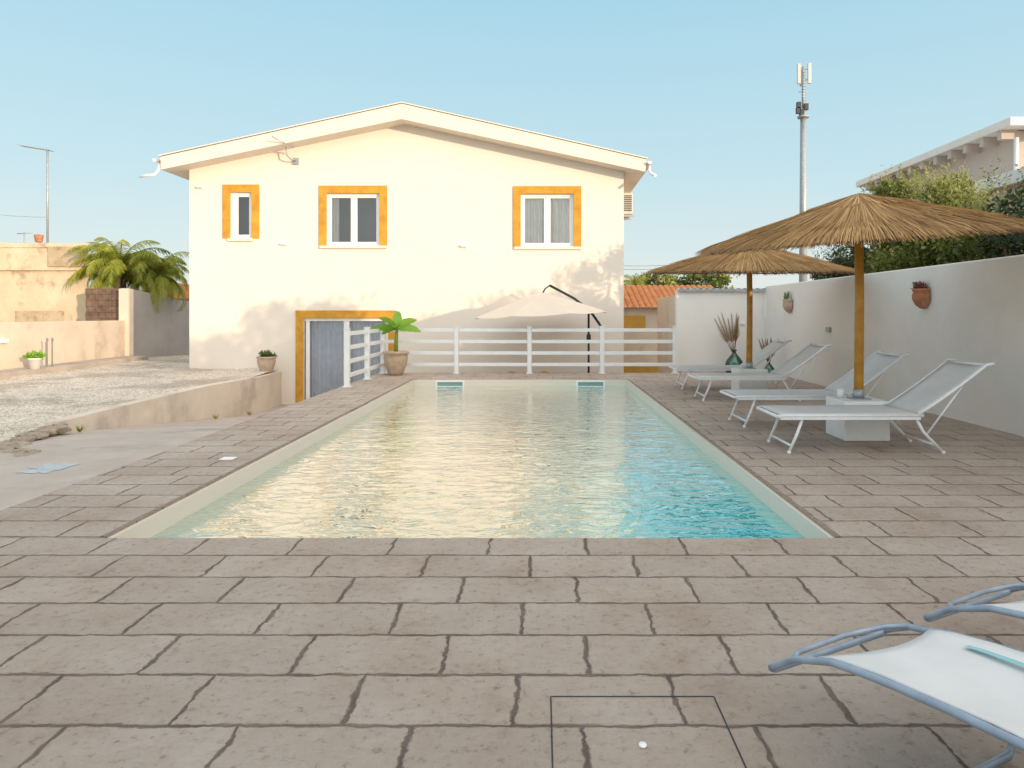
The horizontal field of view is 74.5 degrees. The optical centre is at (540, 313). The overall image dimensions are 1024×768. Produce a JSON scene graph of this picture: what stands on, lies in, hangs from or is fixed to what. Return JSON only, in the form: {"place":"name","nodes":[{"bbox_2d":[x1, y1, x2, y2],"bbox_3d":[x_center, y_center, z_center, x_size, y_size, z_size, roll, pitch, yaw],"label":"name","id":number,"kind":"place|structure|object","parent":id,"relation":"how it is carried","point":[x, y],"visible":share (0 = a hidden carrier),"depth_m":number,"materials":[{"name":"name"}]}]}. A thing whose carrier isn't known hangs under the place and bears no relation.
{"place":"outdoors","nodes":[
{"label":"outdoors","id":0,"kind":"place"},
{"bbox_2d":[0,368,256,433],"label":"gravel","id":1,"kind":"structure","parent":0,"point":[92,395],"depth_m":12.35,"materials":[{"name":"beige gravel"}]},
{"bbox_2d":[0,353,275,441],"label":"gravel terrace","id":2,"kind":"structure","parent":0,"point":[156,364],"depth_m":13.27,"materials":[{"name":"beige gravel"}]},
{"bbox_2d":[0,320,124,369],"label":"wall","id":3,"kind":"structure","parent":2,"relation":"on","point":[74,341],"depth_m":17.87,"materials":[{"name":"paint"}]},
{"bbox_2d":[0,339,8,342],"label":"junction box","id":4,"kind":"object","parent":3,"relation":"attached to","point":[4,340],"visible":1,"depth_m":15.67,"materials":[{"name":"white paint"}]},
{"bbox_2d":[0,356,147,378],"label":"ledge","id":5,"kind":"object","parent":2,"relation":"on","point":[43,369],"visible":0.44,"depth_m":17.28,"materials":[{"name":"concrete"}]},
{"bbox_2d":[22,350,46,368],"bbox_3d":[-12.040,1.072,16.009,0.483,0.456,0.453,0,0,0],"label":"potted plant","id":6,"kind":"object","parent":5,"relation":"on","point":[34,359],"visible":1,"depth_m":15.91,"materials":[{"name":"green plant"}]},
{"bbox_2d":[46,338,53,366],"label":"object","id":7,"kind":"object","parent":5,"relation":"on","point":[47,339],"visible":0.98,"depth_m":16.59,"materials":[{"name":"grey metal"}]},
{"bbox_2d":[85,288,120,320],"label":"block wall","id":8,"kind":"structure","parent":2,"relation":"on","point":[101,304],"depth_m":21.10,"materials":[{"name":"brown brick"}]},
{"bbox_2d":[119,289,129,355],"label":"gate pillar","id":9,"kind":"structure","parent":2,"relation":"on","point":[124,304],"depth_m":20.85,"materials":[{"name":"paint"}]},
{"bbox_2d":[121,288,188,356],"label":"grey wall","id":10,"kind":"structure","parent":2,"relation":"on","point":[165,332],"depth_m":22.47,"materials":[{"name":"paint"}]},
{"bbox_2d":[0,404,291,509],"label":"sunken drive","id":11,"kind":"structure","parent":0,"point":[93,453],"depth_m":6.96,"materials":[{"name":"concrete"}]},
{"bbox_2d":[0,443,21,449],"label":"edging stone","id":12,"kind":"object","parent":11,"relation":"on","point":[3,447],"visible":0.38,"depth_m":7.19,"materials":[{"name":"beige stone"}]},
{"bbox_2d":[0,438,31,445],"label":"edging stone","id":13,"kind":"object","parent":11,"relation":"on","point":[21,442],"visible":0.45,"depth_m":7.45,"materials":[{"name":"beige stone"}]},
{"bbox_2d":[0,447,35,452],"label":"edging stone","id":14,"kind":"object","parent":11,"relation":"on","point":[13,450],"visible":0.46,"depth_m":6.98,"materials":[{"name":"beige stone"}]},
{"bbox_2d":[9,435,36,441],"bbox_3d":[-5.975,1.459,7.709,0.275,0.142,0.358,0,0,-22],"label":"edging stone","id":15,"kind":"object","parent":11,"relation":"on","point":[30,438],"visible":0.48,"depth_m":7.71,"materials":[{"name":"beige stone"}]},
{"bbox_2d":[13,450,41,456],"bbox_3d":[-5.250,1.456,6.835,0.328,0.139,0.381,0,0,0],"label":"edging stone","id":16,"kind":"object","parent":11,"relation":"on","point":[23,453],"visible":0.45,"depth_m":6.82,"materials":[{"name":"beige stone"}]},
{"bbox_2d":[14,430,48,439],"bbox_3d":[-6.064,1.457,8.002,0.336,0.141,0.372,0,0,-10],"label":"edging stone","id":17,"kind":"object","parent":11,"relation":"on","point":[40,435],"visible":0.56,"depth_m":7.96,"materials":[{"name":"beige stone"}]},
{"bbox_2d":[32,426,58,436],"bbox_3d":[-6.116,1.461,8.265,0.285,0.136,0.358,0,0,20],"label":"edging stone","id":18,"kind":"object","parent":11,"relation":"on","point":[51,431],"visible":0.56,"depth_m":8.26,"materials":[{"name":"beige stone"}]},
{"bbox_2d":[16,463,79,472],"bbox_3d":[-4.577,1.423,6.206,0.428,0.003,0.422,0,0,0],"label":"paint stain","id":19,"kind":"object","parent":11,"relation":"on","point":[47,468],"visible":1,"depth_m":6.19,"materials":[{"name":"blue paint"}]},
{"bbox_2d":[37,423,71,433],"bbox_3d":[-6.180,1.458,8.508,0.356,0.140,0.390,0,0,28],"label":"edging stone","id":20,"kind":"object","parent":11,"relation":"on","point":[64,428],"visible":0.56,"depth_m":8.48,"materials":[{"name":"beige stone"}]},
{"bbox_2d":[76,425,84,431],"bbox_3d":[-5.994,1.481,8.748,0.131,0.119,0.137,0,0,45],"label":"weed tuft","id":21,"kind":"object","parent":11,"relation":"on","point":[79,429],"visible":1,"depth_m":8.75,"materials":[{"name":"green plant"}]},
{"bbox_2d":[44,372,281,433],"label":"retaining wall","id":22,"kind":"structure","parent":11,"relation":"on","point":[242,396],"depth_m":12.26,"materials":[{"name":"paint"}]},
{"bbox_2d":[256,349,277,373],"bbox_3d":[-6.880,1.187,16.850,0.484,0.596,0.484,0,0,30],"label":"potted succulent","id":23,"kind":"object","parent":22,"relation":"on","point":[266,360],"visible":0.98,"depth_m":16.71,"materials":[{"name":"beige ceramic"}]},
{"bbox_2d":[140,283,188,301],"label":"distant house","id":24,"kind":"structure","parent":0,"point":[186,292],"depth_m":32.70,"materials":[{"name":"paint"}]},
{"bbox_2d":[0,379,413,537],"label":"pool deck","id":25,"kind":"structure","parent":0,"point":[99,506],"depth_m":5.83,"materials":[{"name":"grey stone"}]},
{"bbox_2d":[219,457,236,459],"bbox_3d":[-3.025,1.397,6.500,0.130,0.005,0.120,0,0,0],"label":"drain tile","id":26,"kind":"object","parent":25,"relation":"on","point":[227,458],"visible":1,"depth_m":6.48,"materials":[{"name":"white paint"}]},
{"bbox_2d":[102,379,412,536],"bbox_3d":[-2.752,1.395,9.325,0.046,0.006,10.230,0,0,0],"label":"pool edge lip","id":27,"kind":"object","parent":25,"relation":"on","point":[146,514],"visible":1,"depth_m":5.66,"materials":[{"name":"grey stone"}]},
{"bbox_2d":[108,380,834,537],"bbox_3d":[-0.440,2.106,9.320,4.591,1.388,10.240,0,0,0],"label":"pool basin","id":28,"kind":"object","parent":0,"point":[796,519],"visible":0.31,"depth_m":6.31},
{"bbox_2d":[435,381,463,385],"bbox_3d":[-1.950,1.500,14.396,0.620,0.140,0.031,0,0,0],"label":"pool skimmer","id":29,"kind":"object","parent":28,"relation":"attached to","point":[449,383],"visible":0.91,"depth_m":14.40,"materials":[{"name":"white paint"}]},
{"bbox_2d":[576,381,604,385],"bbox_3d":[1.063,1.500,14.396,0.620,0.140,0.031,0,0,0],"label":"pool skimmer","id":30,"kind":"object","parent":28,"relation":"attached to","point":[590,383],"visible":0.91,"depth_m":14.40,"materials":[{"name":"white paint"}]},
{"bbox_2d":[151,386,803,537],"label":"pool water","id":31,"kind":"structure","parent":0,"point":[520,462],"depth_m":6.26,"materials":[{"name":"blue liquid"}]},
{"bbox_2d":[0,538,1023,767],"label":"pool deck","id":32,"kind":"structure","parent":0,"point":[296,652],"depth_m":2.81,"materials":[{"name":"grey stone"}]},
{"bbox_2d":[550,696,746,767],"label":"deck hatch","id":33,"kind":"object","parent":32,"relation":"on","point":[642,744],"visible":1,"depth_m":2.36,"materials":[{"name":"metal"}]},
{"bbox_2d":[765,254,1023,436],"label":"garden wall","id":34,"kind":"structure","parent":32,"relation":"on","point":[973,311],"depth_m":9.57,"materials":[{"name":"paint"}]},
{"bbox_2d":[783,291,791,312],"bbox_3d":[5.404,-0.260,14.800,0.153,0.481,0.306,0,0,0],"label":"wall pot","id":35,"kind":"object","parent":34,"relation":"attached to","point":[787,304],"depth_m":14.72,"materials":[{"name":"beige ceramic"}]},
{"bbox_2d":[825,327,830,331],"bbox_3d":[5.477,0.300,12.820,0.044,0.100,0.160,0,0,0],"label":"wall socket","id":36,"kind":"object","parent":34,"relation":"attached to","point":[827,329],"depth_m":12.78,"materials":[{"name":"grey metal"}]},
{"bbox_2d":[911,281,929,308],"bbox_3d":[5.430,-0.275,9.620,0.205,0.409,0.306,0,0,0],"label":"wall pot","id":37,"kind":"object","parent":34,"relation":"attached to","point":[921,295],"depth_m":9.54,"materials":[{"name":"ceramic"}]},
{"bbox_2d":[768,623,1023,767],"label":"sun lounger","id":38,"kind":"object","parent":32,"relation":"on","point":[965,678],"visible":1,"depth_m":2.00,"materials":[{"name":"white fabric"}]},
{"bbox_2d":[923,582,1023,621],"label":"sun lounger","id":39,"kind":"object","parent":32,"relation":"on","point":[1014,609],"visible":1,"depth_m":2.58,"materials":[{"name":"white fabric"}]},
{"bbox_2d":[0,0,1023,291],"label":"sky","id":40,"kind":"structure","parent":0,"point":[706,91],"materials":[{"name":"blue"}]},
{"bbox_2d":[363,371,794,379],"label":"pool deck","id":41,"kind":"structure","parent":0,"point":[520,376],"depth_m":15.04,"materials":[{"name":"beige stone"}]},
{"bbox_2d":[372,311,420,375],"bbox_3d":[-3.330,0.663,15.420,0.999,1.473,0.603,0,0,30],"label":"potted banana plant","id":42,"kind":"object","parent":41,"relation":"on","point":[395,361],"visible":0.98,"depth_m":15.37,"materials":[{"name":"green plant"}]},
{"bbox_2d":[342,326,678,386],"bbox_3d":[-0.285,0.841,14.365,7.030,1.118,3.090,0,0,0],"label":"pool fence","id":43,"kind":"object","parent":41,"relation":"on","point":[456,341],"visible":0.9,"depth_m":15.81,"materials":[{"name":"white metal"}]},
{"bbox_2d":[715,314,742,372],"bbox_3d":[4.506,0.659,16.046,0.653,1.481,0.482,0,0,38],"label":"demijohn","id":44,"kind":"object","parent":41,"relation":"on","point":[734,358],"visible":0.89,"depth_m":15.95,"materials":[{"name":"green glass"}]},
{"bbox_2d":[758,337,773,372],"bbox_3d":[5.130,0.950,15.198,0.394,0.900,0.351,0,0,8],"label":"demijohn","id":45,"kind":"object","parent":41,"relation":"on","point":[769,367],"visible":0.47,"depth_m":15.13,"materials":[{"name":"green glass"}]},
{"bbox_2d":[796,63,810,281],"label":"cell tower","id":46,"kind":"structure","parent":0,"point":[800,111],"depth_m":59.78,"materials":[{"name":"grey metal"}]},
{"bbox_2d":[627,379,1023,537],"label":"pool deck","id":47,"kind":"structure","parent":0,"point":[969,483],"depth_m":6.13,"materials":[{"name":"grey stone"}]},
{"bbox_2d":[668,339,791,388],"bbox_3d":[3.564,0.941,12.781,2.170,0.917,0.676,0,0,-1],"label":"sun lounger","id":48,"kind":"object","parent":47,"relation":"on","point":[769,350],"visible":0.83,"depth_m":12.72,"materials":[{"name":"white fabric"}]},
{"bbox_2d":[628,379,841,536],"bbox_3d":[1.873,1.395,9.325,0.046,0.006,10.230,0,0,0],"label":"pool edge lip","id":49,"kind":"object","parent":47,"relation":"on","point":[824,525],"visible":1,"depth_m":5.70,"materials":[{"name":"grey stone"}]},
{"bbox_2d":[731,367,767,388],"bbox_3d":[3.670,1.179,11.850,0.500,0.438,0.500,0,0,0],"label":"umbrella base","id":50,"kind":"object","parent":47,"relation":"on","point":[749,384],"visible":0.49,"depth_m":11.60,"materials":[{"name":"white paint"}]},
{"bbox_2d":[645,249,864,368],"bbox_3d":[3.667,-0.151,11.847,3.732,2.223,3.714,0,0,0],"label":"straw umbrella","id":51,"kind":"object","parent":50,"relation":"on","point":[772,262],"visible":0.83,"depth_m":10.90,"materials":[{"name":"brown wood"}]},
{"bbox_2d":[687,342,830,401],"bbox_3d":[3.550,0.941,11.061,2.170,0.917,0.676,0,0,1],"label":"sun lounger","id":52,"kind":"object","parent":47,"relation":"on","point":[810,351],"visible":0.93,"depth_m":10.95,"materials":[{"name":"white fabric"}]},
{"bbox_2d":[720,350,909,427],"bbox_3d":[3.441,0.941,8.579,2.170,0.917,0.676,0,0,-1],"label":"sun lounger","id":53,"kind":"object","parent":47,"relation":"on","point":[877,363],"visible":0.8,"depth_m":8.50,"materials":[{"name":"white fabric"}]},
{"bbox_2d":[826,396,889,440],"bbox_3d":[3.580,1.179,7.620,0.500,0.438,0.500,0,0,0],"label":"umbrella base","id":54,"kind":"object","parent":47,"relation":"on","point":[861,430],"visible":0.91,"depth_m":7.37,"materials":[{"name":"white paint"}]},
{"bbox_2d":[836,388,844,397],"bbox_3d":[3.440,0.908,7.720,0.090,0.100,0.090,0,0,0],"label":"cup","id":55,"kind":"object","parent":54,"relation":"on","point":[840,392],"visible":1,"depth_m":7.69,"materials":[{"name":"white ceramic"}]},
{"bbox_2d":[693,193,1023,399],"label":"straw umbrella","id":56,"kind":"object","parent":54,"relation":"on","point":[859,220],"visible":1,"depth_m":6.72,"materials":[{"name":"brown wood"}]},
{"bbox_2d":[757,358,994,453],"bbox_3d":[3.427,0.941,7.020,2.170,0.917,0.676,0,0,0],"label":"sun lounger","id":57,"kind":"object","parent":47,"relation":"on","point":[939,383],"visible":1,"depth_m":6.93,"materials":[{"name":"white fabric"}]},
{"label":"patio","id":58,"kind":"structure","parent":0,"visible":0},
{"bbox_2d":[139,102,656,403],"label":"house","id":59,"kind":"structure","parent":58,"relation":"on","point":[426,217],"depth_m":17.50,"materials":[{"name":"paint"}]},
{"bbox_2d":[222,184,259,240],"bbox_3d":[-7.801,-2.614,17.765,0.952,1.498,0.670,0,0,0],"label":"window","id":60,"kind":"structure","parent":59,"relation":"in","point":[245,206],"depth_m":17.47,"materials":[{"name":"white paint"}]},
{"bbox_2d":[270,136,298,163],"bbox_3d":[-6.463,-4.177,17.077,0.245,0.572,0.909,0,0,20],"label":"wall antenna","id":61,"kind":"object","parent":59,"relation":"attached to","point":[295,160],"depth_m":17.20,"materials":[{"name":"grey metal"}]},
{"bbox_2d":[295,310,395,402],"bbox_3d":[-5.075,1.129,17.590,2.608,2.442,0.250,0,0,0],"label":"sliding door","id":62,"kind":"structure","parent":59,"relation":"in","point":[324,328],"depth_m":17.64,"materials":[{"name":"white paint"}]},
{"bbox_2d":[319,186,386,248],"bbox_3d":[-4.887,-2.507,17.765,1.773,1.660,0.670,0,0,0],"label":"window","id":63,"kind":"structure","parent":59,"relation":"in","point":[355,221],"depth_m":17.57,"materials":[{"name":"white paint"}]},
{"bbox_2d":[513,186,580,249],"bbox_3d":[0.162,-2.487,17.765,1.773,1.673,0.670,0,0,0],"label":"window","id":64,"kind":"structure","parent":59,"relation":"in","point":[542,215],"depth_m":17.57,"materials":[{"name":"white paint"}]},
{"bbox_2d":[624,193,633,219],"bbox_3d":[2.355,-2.980,18.692,0.390,0.640,0.815,0,0,0],"label":"air conditioner","id":65,"kind":"object","parent":59,"relation":"attached to","point":[628,205],"visible":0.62,"depth_m":18.30,"materials":[{"name":"plastic"}]},
{"bbox_2d":[475,284,606,372],"bbox_3d":[0.000,0.812,16.350,3.148,3.075,1.768,0,0,0],"label":"cantilever parasol","id":66,"kind":"object","parent":58,"relation":"on","point":[541,304],"visible":0.88,"depth_m":15.91,"materials":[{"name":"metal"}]},
{"bbox_2d":[658,296,674,372],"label":"side wall","id":67,"kind":"structure","parent":58,"relation":"on","point":[666,312],"depth_m":17.98,"materials":[{"name":"paint"}]},
{"bbox_2d":[624,285,716,372],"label":"outbuilding","id":68,"kind":"structure","parent":58,"relation":"on","point":[640,306],"depth_m":20.00,"materials":[{"name":"paint"}]},
{"bbox_2d":[624,366,657,372],"bbox_3d":[2.890,1.925,19.990,1.180,0.850,0.060,0,0,0],"label":"door","id":69,"kind":"structure","parent":68,"relation":"in","point":[627,369],"depth_m":19.96,"materials":[{"name":"paint"}]},
{"bbox_2d":[675,288,765,367],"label":"back wall","id":70,"kind":"structure","parent":58,"relation":"on","point":[700,341],"depth_m":16.50,"materials":[{"name":"paint"}]},
{"label":"ground","id":71,"kind":"structure","parent":0,"visible":0},
{"bbox_2d":[0,234,90,321],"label":"old building","id":72,"kind":"structure","parent":71,"relation":"on","point":[34,278],"depth_m":22.00,"materials":[{"name":"paint"}]},
{"bbox_2d":[17,144,53,242],"bbox_3d":[-17.277,-3.984,23.000,0.991,3.567,0.360,0,0,0],"label":"tv antenna","id":73,"kind":"object","parent":72,"relation":"on","point":[47,195],"visible":0.94,"depth_m":22.97,"materials":[{"name":"grey metal"}]},
{"bbox_2d":[15,311,63,321],"bbox_3d":[-16.400,0.175,21.997,1.600,0.550,0.025,0,0,0],"label":"blocked window","id":74,"kind":"structure","parent":72,"relation":"in","point":[20,316],"depth_m":21.98,"materials":[{"name":"paint"}]},
{"bbox_2d":[65,237,174,298],"bbox_3d":[-13.986,0.306,22.494,3.132,5.588,3.215,0,0,0],"label":"palm tree","id":75,"kind":"object","parent":71,"relation":"on","point":[115,271],"visible":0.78,"depth_m":21.87,"materials":[{"name":"green plant"}]},
{"bbox_2d":[122,252,188,313],"bbox_3d":[-13.122,0.479,22.974,2.167,5.242,2.529,0,0,-45],"label":"palm tree","id":76,"kind":"object","parent":71,"relation":"on","point":[167,283],"visible":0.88,"depth_m":22.60,"materials":[{"name":"green plant"}]},
{"bbox_2d":[624,273,650,285],"bbox_3d":[4.874,0.500,34.976,1.709,5.200,1.664,0,0,0],"label":"tree","id":77,"kind":"object","parent":71,"relation":"on","point":[635,280],"visible":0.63,"depth_m":34.85,"materials":[{"name":"green plant"}]},
{"bbox_2d":[639,268,679,285],"bbox_3d":[7.056,0.234,38.072,3.081,5.746,2.600,0,0,43],"label":"distant tree","id":78,"kind":"object","parent":71,"relation":"on","point":[656,279],"visible":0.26,"depth_m":38.02,"materials":[{"name":"green plant"}]},
{"bbox_2d":[668,274,706,285],"bbox_3d":[8.189,0.226,38.204,2.994,5.762,2.855,0,0,0],"label":"distant tree","id":79,"kind":"object","parent":71,"relation":"on","point":[691,278],"visible":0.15,"depth_m":37.88,"materials":[{"name":"green plant"}]},
{"bbox_2d":[701,272,738,291],"bbox_3d":[10.128,0.176,37.936,2.417,5.864,2.865,0,0,0],"label":"distant tree","id":80,"kind":"object","parent":71,"relation":"on","point":[722,279],"visible":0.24,"depth_m":37.27,"materials":[{"name":"green plant"}]},
{"bbox_2d":[809,244,872,279],"bbox_3d":[7.060,-0.030,15.589,1.824,3.473,1.783,0,0,-41],"label":"hedge shrub","id":81,"kind":"object","parent":71,"relation":"on","point":[822,276],"visible":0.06,"depth_m":15.32,"materials":[{"name":"green plant"}]},
{"bbox_2d":[826,242,920,276],"bbox_3d":[7.157,-0.193,14.243,1.905,3.797,1.821,0,0,41],"label":"hedge shrub","id":82,"kind":"object","parent":71,"relation":"on","point":[841,255],"visible":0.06,"depth_m":14.12,"materials":[{"name":"green plant"}]},
{"bbox_2d":[858,161,978,273],"bbox_3d":[7.080,-0.570,12.945,2.012,4.550,1.923,0,0,0],"label":"hedge shrub","id":83,"kind":"object","parent":71,"relation":"on","point":[878,260],"visible":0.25,"depth_m":12.67,"materials":[{"name":"green plant"}]},
{"bbox_2d":[856,117,1023,260],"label":"neighbour building","id":84,"kind":"structure","parent":71,"relation":"on","point":[1003,140],"depth_m":15.62,"materials":[{"name":"paint"}]},
{"bbox_2d":[893,156,1002,268],"bbox_3d":[7.025,-0.449,11.758,1.638,4.306,1.894,0,0,14],"label":"hedge shrub","id":85,"kind":"object","parent":71,"relation":"on","point":[923,250],"visible":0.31,"depth_m":11.59,"materials":[{"name":"green plant"}]},
{"bbox_2d":[922,182,1023,264],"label":"hedge shrub","id":86,"kind":"object","parent":71,"relation":"on","point":[962,248],"visible":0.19,"depth_m":10.59,"materials":[{"name":"green plant"}]},
{"bbox_2d":[972,155,1023,258],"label":"hedge shrub","id":87,"kind":"object","parent":71,"relation":"on","point":[1004,241],"visible":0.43,"depth_m":9.44,"materials":[{"name":"green plant"}]},
{"bbox_2d":[1009,201,1023,249],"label":"hedge shrub","id":88,"kind":"object","parent":71,"relation":"on","point":[1019,236],"visible":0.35,"depth_m":8.44,"materials":[{"name":"green plant"}]}
]}

